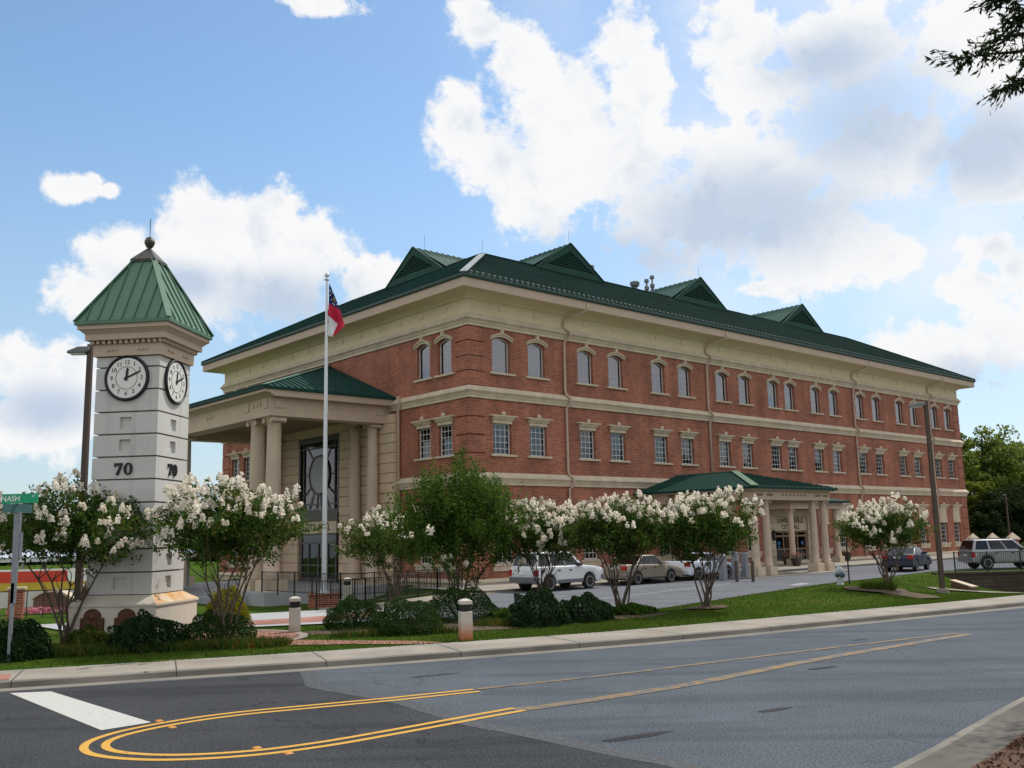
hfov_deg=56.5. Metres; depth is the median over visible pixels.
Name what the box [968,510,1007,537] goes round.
broadleaf tree
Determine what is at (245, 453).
window
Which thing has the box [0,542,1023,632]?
ground
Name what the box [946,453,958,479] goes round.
window
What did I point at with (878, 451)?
window
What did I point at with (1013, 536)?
gate post
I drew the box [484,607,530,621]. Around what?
shrub
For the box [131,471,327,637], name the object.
crape myrtle
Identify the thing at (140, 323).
clock tower
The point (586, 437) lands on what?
window
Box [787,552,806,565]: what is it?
flower pot
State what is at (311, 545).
entrance door
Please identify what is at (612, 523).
crape myrtle
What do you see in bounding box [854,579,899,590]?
ground cover
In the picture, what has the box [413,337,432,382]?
window
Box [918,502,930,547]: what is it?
window
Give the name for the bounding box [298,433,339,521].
entrance window
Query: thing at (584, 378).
window
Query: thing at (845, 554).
flower pot
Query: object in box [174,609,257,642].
shrub
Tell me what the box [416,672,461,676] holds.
tar patch
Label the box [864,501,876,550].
window
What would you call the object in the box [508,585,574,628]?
shrub
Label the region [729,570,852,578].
porch island
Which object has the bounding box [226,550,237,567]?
window
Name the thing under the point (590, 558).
window
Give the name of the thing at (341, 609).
shrub
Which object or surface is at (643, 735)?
tar patch
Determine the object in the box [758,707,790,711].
tar patch
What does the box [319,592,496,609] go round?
ramp
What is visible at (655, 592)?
bay marking
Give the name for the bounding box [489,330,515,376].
window
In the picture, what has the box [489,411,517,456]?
window
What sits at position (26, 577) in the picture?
banner
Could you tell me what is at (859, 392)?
window
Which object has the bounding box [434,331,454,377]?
window
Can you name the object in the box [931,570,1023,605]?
retaining wall
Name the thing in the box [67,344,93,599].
street lamp
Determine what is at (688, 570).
parked car
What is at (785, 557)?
flower pot
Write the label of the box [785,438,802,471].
window
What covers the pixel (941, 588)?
street lamp
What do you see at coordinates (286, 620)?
brick band
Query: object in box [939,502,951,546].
window
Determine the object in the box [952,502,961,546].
window
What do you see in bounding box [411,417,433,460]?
window
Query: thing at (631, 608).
shrub
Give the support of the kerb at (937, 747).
on the road
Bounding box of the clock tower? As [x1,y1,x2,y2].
[68,219,213,642]
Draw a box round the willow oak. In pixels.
[925,0,1023,116]
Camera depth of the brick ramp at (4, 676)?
19.05 m
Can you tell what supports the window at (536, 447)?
in the city hall
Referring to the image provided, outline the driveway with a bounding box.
[406,559,1022,620]
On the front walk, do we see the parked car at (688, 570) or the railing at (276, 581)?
the railing at (276, 581)
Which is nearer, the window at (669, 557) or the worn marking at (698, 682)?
the worn marking at (698, 682)
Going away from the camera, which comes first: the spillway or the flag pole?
the spillway
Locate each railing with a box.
[261,569,440,598]
[315,569,462,609]
[953,551,1023,571]
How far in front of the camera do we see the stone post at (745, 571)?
52.33 m
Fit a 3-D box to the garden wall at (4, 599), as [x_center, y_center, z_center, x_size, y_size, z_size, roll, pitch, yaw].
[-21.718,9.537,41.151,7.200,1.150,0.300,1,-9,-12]
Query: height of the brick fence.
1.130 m
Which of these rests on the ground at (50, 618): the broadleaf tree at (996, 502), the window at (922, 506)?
the broadleaf tree at (996, 502)
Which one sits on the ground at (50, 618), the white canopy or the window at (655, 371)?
the white canopy
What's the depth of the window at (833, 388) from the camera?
77.67 m
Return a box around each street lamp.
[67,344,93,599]
[908,400,949,593]
[1003,493,1010,533]
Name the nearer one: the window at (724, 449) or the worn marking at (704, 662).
the worn marking at (704, 662)
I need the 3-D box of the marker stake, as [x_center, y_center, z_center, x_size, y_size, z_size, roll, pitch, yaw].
[14.725,7.807,41.792,0.065,1.900,0.065,2,-10,-22]
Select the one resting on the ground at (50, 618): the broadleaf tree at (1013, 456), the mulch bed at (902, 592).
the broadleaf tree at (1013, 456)
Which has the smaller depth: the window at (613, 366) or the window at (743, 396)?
the window at (613, 366)
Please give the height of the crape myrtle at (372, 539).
4.121 m
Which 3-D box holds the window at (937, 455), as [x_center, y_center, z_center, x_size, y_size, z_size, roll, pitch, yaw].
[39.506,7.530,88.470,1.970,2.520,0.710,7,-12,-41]
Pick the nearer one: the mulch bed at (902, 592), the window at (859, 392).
the mulch bed at (902, 592)
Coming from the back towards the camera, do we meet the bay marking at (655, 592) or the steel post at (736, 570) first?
the steel post at (736, 570)
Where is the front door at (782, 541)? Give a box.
[775,531,807,560]
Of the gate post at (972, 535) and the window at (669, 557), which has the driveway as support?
the gate post at (972, 535)
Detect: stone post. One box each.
[718,554,727,580]
[731,552,740,578]
[741,552,749,576]
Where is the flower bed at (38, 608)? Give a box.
[5,606,68,613]
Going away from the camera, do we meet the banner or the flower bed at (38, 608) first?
the flower bed at (38, 608)
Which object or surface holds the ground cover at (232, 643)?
on the mulch bed
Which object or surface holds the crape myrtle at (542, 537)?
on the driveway
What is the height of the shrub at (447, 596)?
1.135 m
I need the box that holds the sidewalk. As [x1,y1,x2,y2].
[0,595,1023,680]
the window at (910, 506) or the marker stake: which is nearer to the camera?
the marker stake
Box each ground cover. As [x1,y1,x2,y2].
[0,615,562,658]
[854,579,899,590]
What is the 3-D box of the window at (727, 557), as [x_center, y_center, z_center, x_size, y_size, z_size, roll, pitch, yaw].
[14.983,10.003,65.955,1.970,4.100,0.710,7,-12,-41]
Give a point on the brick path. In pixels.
(272, 633)
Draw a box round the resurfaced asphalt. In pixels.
[0,672,671,767]
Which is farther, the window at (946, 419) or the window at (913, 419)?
the window at (946, 419)
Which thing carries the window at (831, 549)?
in the city hall
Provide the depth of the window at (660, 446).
62.38 m
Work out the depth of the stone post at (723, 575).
50.33 m
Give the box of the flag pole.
[320,273,329,592]
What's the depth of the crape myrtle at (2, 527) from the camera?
25.67 m
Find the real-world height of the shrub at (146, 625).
1.081 m
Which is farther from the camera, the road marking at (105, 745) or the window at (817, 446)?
the window at (817, 446)
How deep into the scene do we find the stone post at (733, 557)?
51.57 m
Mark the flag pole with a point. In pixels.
(324, 508)
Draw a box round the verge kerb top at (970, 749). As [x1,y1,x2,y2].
[905,701,1023,767]
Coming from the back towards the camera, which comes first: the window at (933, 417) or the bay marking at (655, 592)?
the window at (933, 417)
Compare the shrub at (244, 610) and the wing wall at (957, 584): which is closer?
the shrub at (244, 610)
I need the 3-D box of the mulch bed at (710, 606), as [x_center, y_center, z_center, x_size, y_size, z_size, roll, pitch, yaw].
[6.310,7.148,30.605,1.691,0.095,0.999,4,-10,-28]
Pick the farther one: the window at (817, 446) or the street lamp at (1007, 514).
the street lamp at (1007, 514)
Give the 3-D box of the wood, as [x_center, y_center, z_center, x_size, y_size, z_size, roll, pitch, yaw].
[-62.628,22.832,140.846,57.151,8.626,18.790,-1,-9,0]
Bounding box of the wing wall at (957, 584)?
[950,579,977,599]
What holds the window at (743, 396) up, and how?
in the city hall
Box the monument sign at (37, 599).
[31,590,73,611]
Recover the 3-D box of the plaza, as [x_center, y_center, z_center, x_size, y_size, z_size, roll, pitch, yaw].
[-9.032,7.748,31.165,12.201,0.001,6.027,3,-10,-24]
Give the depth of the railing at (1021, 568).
52.44 m
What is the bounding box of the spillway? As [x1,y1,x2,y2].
[922,586,1019,592]
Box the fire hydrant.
[835,564,844,584]
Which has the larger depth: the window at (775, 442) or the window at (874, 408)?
the window at (874, 408)
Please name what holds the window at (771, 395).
in the city hall
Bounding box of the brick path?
[197,630,440,644]
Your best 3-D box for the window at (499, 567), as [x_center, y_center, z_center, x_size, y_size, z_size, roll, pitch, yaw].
[-0.474,8.179,52.369,1.970,4.100,0.710,7,-12,-41]
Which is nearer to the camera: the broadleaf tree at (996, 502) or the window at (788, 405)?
the window at (788, 405)
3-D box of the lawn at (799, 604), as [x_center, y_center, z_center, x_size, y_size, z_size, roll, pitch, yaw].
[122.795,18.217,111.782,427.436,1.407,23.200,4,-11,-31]
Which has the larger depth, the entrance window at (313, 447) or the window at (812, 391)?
the window at (812, 391)
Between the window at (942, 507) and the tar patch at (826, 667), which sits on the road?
the tar patch at (826, 667)
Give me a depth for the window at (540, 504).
54.24 m
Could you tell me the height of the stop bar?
0.001 m
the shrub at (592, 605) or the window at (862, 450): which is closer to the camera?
the shrub at (592, 605)
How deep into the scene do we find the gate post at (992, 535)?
76.71 m
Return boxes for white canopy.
[0,549,196,586]
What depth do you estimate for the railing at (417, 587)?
39.30 m
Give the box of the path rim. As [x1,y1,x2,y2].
[218,629,307,638]
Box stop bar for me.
[11,691,149,729]
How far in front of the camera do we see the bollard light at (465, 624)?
23.96 m
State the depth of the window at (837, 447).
76.85 m
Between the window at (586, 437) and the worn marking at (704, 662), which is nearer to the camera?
the worn marking at (704, 662)
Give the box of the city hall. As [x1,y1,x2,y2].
[179,231,975,606]
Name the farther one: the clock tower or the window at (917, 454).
the window at (917, 454)
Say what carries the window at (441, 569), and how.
in the city hall
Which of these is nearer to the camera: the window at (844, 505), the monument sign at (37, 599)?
the monument sign at (37, 599)
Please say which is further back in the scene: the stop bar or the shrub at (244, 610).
the shrub at (244, 610)
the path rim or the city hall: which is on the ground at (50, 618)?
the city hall
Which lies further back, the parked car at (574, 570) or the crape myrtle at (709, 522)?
the parked car at (574, 570)
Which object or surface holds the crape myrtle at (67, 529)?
on the mulch bed
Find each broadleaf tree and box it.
[960,424,1023,516]
[965,479,995,515]
[968,484,1023,545]
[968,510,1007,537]
[995,441,1023,483]
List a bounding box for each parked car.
[509,550,603,590]
[599,555,683,584]
[665,552,731,579]
[881,547,931,570]
[958,538,1023,568]
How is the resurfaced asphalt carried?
on the road
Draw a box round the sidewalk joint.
[10,599,1006,687]
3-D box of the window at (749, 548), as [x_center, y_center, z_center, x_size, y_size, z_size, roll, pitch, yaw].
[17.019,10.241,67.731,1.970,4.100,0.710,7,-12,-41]
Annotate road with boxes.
[3,608,1023,767]
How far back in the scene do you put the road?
16.42 m
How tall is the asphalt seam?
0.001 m
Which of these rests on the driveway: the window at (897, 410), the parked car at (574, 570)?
the parked car at (574, 570)
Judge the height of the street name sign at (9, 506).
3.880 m
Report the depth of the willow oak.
9.63 m
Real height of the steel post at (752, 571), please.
1.200 m
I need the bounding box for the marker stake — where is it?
[845,540,849,583]
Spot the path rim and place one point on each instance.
(301, 634)
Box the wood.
[0,521,220,565]
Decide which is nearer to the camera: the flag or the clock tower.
the clock tower
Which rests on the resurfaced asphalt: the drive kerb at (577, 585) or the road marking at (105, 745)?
the road marking at (105, 745)
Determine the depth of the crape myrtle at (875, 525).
38.27 m
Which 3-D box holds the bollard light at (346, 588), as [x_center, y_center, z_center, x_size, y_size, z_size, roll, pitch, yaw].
[-6.833,8.584,39.566,0.310,1.080,0.310,2,-9,-17]
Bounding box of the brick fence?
[0,585,87,618]
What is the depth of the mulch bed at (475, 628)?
26.87 m
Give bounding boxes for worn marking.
[475,633,958,688]
[512,634,974,710]
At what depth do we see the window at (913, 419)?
86.73 m
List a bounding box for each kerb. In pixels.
[0,601,1023,688]
[484,557,957,592]
[892,697,1023,767]
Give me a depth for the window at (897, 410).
84.99 m
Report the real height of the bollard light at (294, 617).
1.080 m
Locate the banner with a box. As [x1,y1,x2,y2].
[0,568,91,590]
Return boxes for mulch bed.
[304,621,538,634]
[525,612,664,625]
[682,605,726,608]
[845,586,939,597]
[971,733,1023,767]
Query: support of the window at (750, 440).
in the city hall
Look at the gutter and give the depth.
21.49 m
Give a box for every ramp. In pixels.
[0,674,10,679]
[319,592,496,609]
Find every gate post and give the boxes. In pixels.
[966,533,977,539]
[987,533,998,537]
[1006,532,1020,542]
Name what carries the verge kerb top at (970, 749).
on the kerb at (937, 747)
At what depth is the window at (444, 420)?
53.40 m
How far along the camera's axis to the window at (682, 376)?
65.02 m
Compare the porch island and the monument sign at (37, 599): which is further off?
the porch island
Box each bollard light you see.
[289,596,300,631]
[343,577,351,602]
[458,598,472,641]
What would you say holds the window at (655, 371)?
in the city hall
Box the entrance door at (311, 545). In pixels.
[300,520,339,582]
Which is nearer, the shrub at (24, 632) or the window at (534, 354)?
the shrub at (24, 632)
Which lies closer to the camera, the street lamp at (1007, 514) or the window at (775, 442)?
the window at (775, 442)
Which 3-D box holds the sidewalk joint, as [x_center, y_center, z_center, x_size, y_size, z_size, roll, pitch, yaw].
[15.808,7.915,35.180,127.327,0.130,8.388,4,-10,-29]
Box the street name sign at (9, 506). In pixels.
[1,493,37,661]
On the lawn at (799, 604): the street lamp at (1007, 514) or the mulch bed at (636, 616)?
the mulch bed at (636, 616)
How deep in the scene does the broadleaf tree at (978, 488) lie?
101.93 m
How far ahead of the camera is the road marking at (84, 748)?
13.29 m
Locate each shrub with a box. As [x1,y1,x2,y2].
[0,618,53,663]
[62,624,112,646]
[104,608,188,654]
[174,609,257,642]
[206,585,251,620]
[322,594,382,630]
[366,597,443,636]
[416,586,499,623]
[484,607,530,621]
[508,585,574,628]
[559,591,615,623]
[607,602,657,615]
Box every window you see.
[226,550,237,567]
[227,450,240,476]
[239,448,249,482]
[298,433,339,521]
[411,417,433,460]
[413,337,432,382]
[414,506,433,571]
[431,413,455,458]
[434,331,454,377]
[435,546,455,571]
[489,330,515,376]
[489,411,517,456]
[492,499,518,571]
[525,336,549,380]
[525,415,552,458]
[528,496,554,548]
[575,344,597,386]
[576,419,600,460]
[578,497,603,565]
[606,349,627,390]
[607,422,630,462]
[649,356,669,395]
[651,426,672,464]
[657,504,675,560]
[676,361,695,398]
[678,428,698,465]
[714,367,731,403]
[716,432,735,467]
[723,505,739,558]
[737,370,753,405]
[739,434,757,468]
[747,504,762,557]
[766,375,782,409]
[768,437,786,470]
[783,378,798,411]
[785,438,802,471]
[809,382,823,414]
[812,440,827,472]
[819,510,833,553]
[827,385,841,416]
[831,442,845,473]
[838,503,851,551]
[854,390,867,420]
[858,445,871,474]
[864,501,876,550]
[870,392,883,422]
[873,446,887,475]
[894,396,906,425]
[897,448,910,476]
[902,504,916,546]
[908,399,920,426]
[912,450,925,477]
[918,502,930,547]
[930,402,940,429]
[934,451,945,478]
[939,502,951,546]
[943,404,953,430]
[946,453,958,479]
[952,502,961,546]
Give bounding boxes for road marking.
[79,689,526,760]
[101,691,514,755]
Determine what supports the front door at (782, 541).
in the city hall
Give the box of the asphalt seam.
[299,670,710,767]
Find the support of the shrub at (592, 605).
on the mulch bed at (636, 616)
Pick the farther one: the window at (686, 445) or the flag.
the window at (686, 445)
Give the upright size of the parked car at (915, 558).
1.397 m
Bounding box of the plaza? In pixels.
[37,608,414,629]
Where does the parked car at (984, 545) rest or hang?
on the driveway
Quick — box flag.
[324,284,344,336]
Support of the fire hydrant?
on the lawn at (799, 604)
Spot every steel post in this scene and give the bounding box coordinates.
[734,560,738,581]
[750,560,754,581]
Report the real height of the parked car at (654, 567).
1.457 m
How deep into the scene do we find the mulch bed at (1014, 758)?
10.40 m
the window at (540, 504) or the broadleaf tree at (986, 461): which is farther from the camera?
the broadleaf tree at (986, 461)
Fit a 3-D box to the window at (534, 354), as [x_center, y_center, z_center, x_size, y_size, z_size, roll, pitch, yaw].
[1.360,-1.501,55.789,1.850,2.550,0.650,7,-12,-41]
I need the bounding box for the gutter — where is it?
[0,606,1023,691]
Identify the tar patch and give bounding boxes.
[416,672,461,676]
[602,731,670,741]
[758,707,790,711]
[808,666,835,669]
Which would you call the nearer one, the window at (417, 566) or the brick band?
the brick band
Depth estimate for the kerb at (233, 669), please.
21.59 m
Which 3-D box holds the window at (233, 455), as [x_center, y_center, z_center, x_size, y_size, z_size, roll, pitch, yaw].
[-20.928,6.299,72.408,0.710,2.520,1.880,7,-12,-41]
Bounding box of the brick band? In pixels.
[200,613,366,625]
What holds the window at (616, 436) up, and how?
in the city hall
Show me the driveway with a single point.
(676, 596)
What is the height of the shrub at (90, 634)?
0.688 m
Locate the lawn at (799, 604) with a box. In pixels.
[0,575,1013,670]
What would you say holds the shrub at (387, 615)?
on the mulch bed at (475, 628)
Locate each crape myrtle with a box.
[0,468,177,645]
[0,491,29,560]
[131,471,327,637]
[330,504,447,602]
[380,439,546,610]
[482,497,588,610]
[554,489,685,605]
[645,484,764,605]
[830,492,940,586]
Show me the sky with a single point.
(812, 153)
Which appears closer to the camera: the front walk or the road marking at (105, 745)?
the road marking at (105, 745)
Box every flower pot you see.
[779,551,789,564]
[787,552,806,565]
[841,550,855,560]
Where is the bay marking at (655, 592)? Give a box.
[562,583,730,603]
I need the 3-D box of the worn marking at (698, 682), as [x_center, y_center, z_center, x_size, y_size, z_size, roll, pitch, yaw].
[5.844,5.682,19.369,14.762,0.001,0.594,6,-12,-38]
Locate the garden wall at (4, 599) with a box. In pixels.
[0,590,73,607]
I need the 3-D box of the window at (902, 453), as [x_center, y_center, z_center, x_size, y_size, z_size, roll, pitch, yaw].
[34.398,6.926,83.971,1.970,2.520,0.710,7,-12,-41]
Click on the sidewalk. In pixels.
(201, 663)
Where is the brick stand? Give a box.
[307,592,339,608]
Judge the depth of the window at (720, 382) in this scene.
67.75 m
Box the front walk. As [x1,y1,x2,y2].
[410,553,957,590]

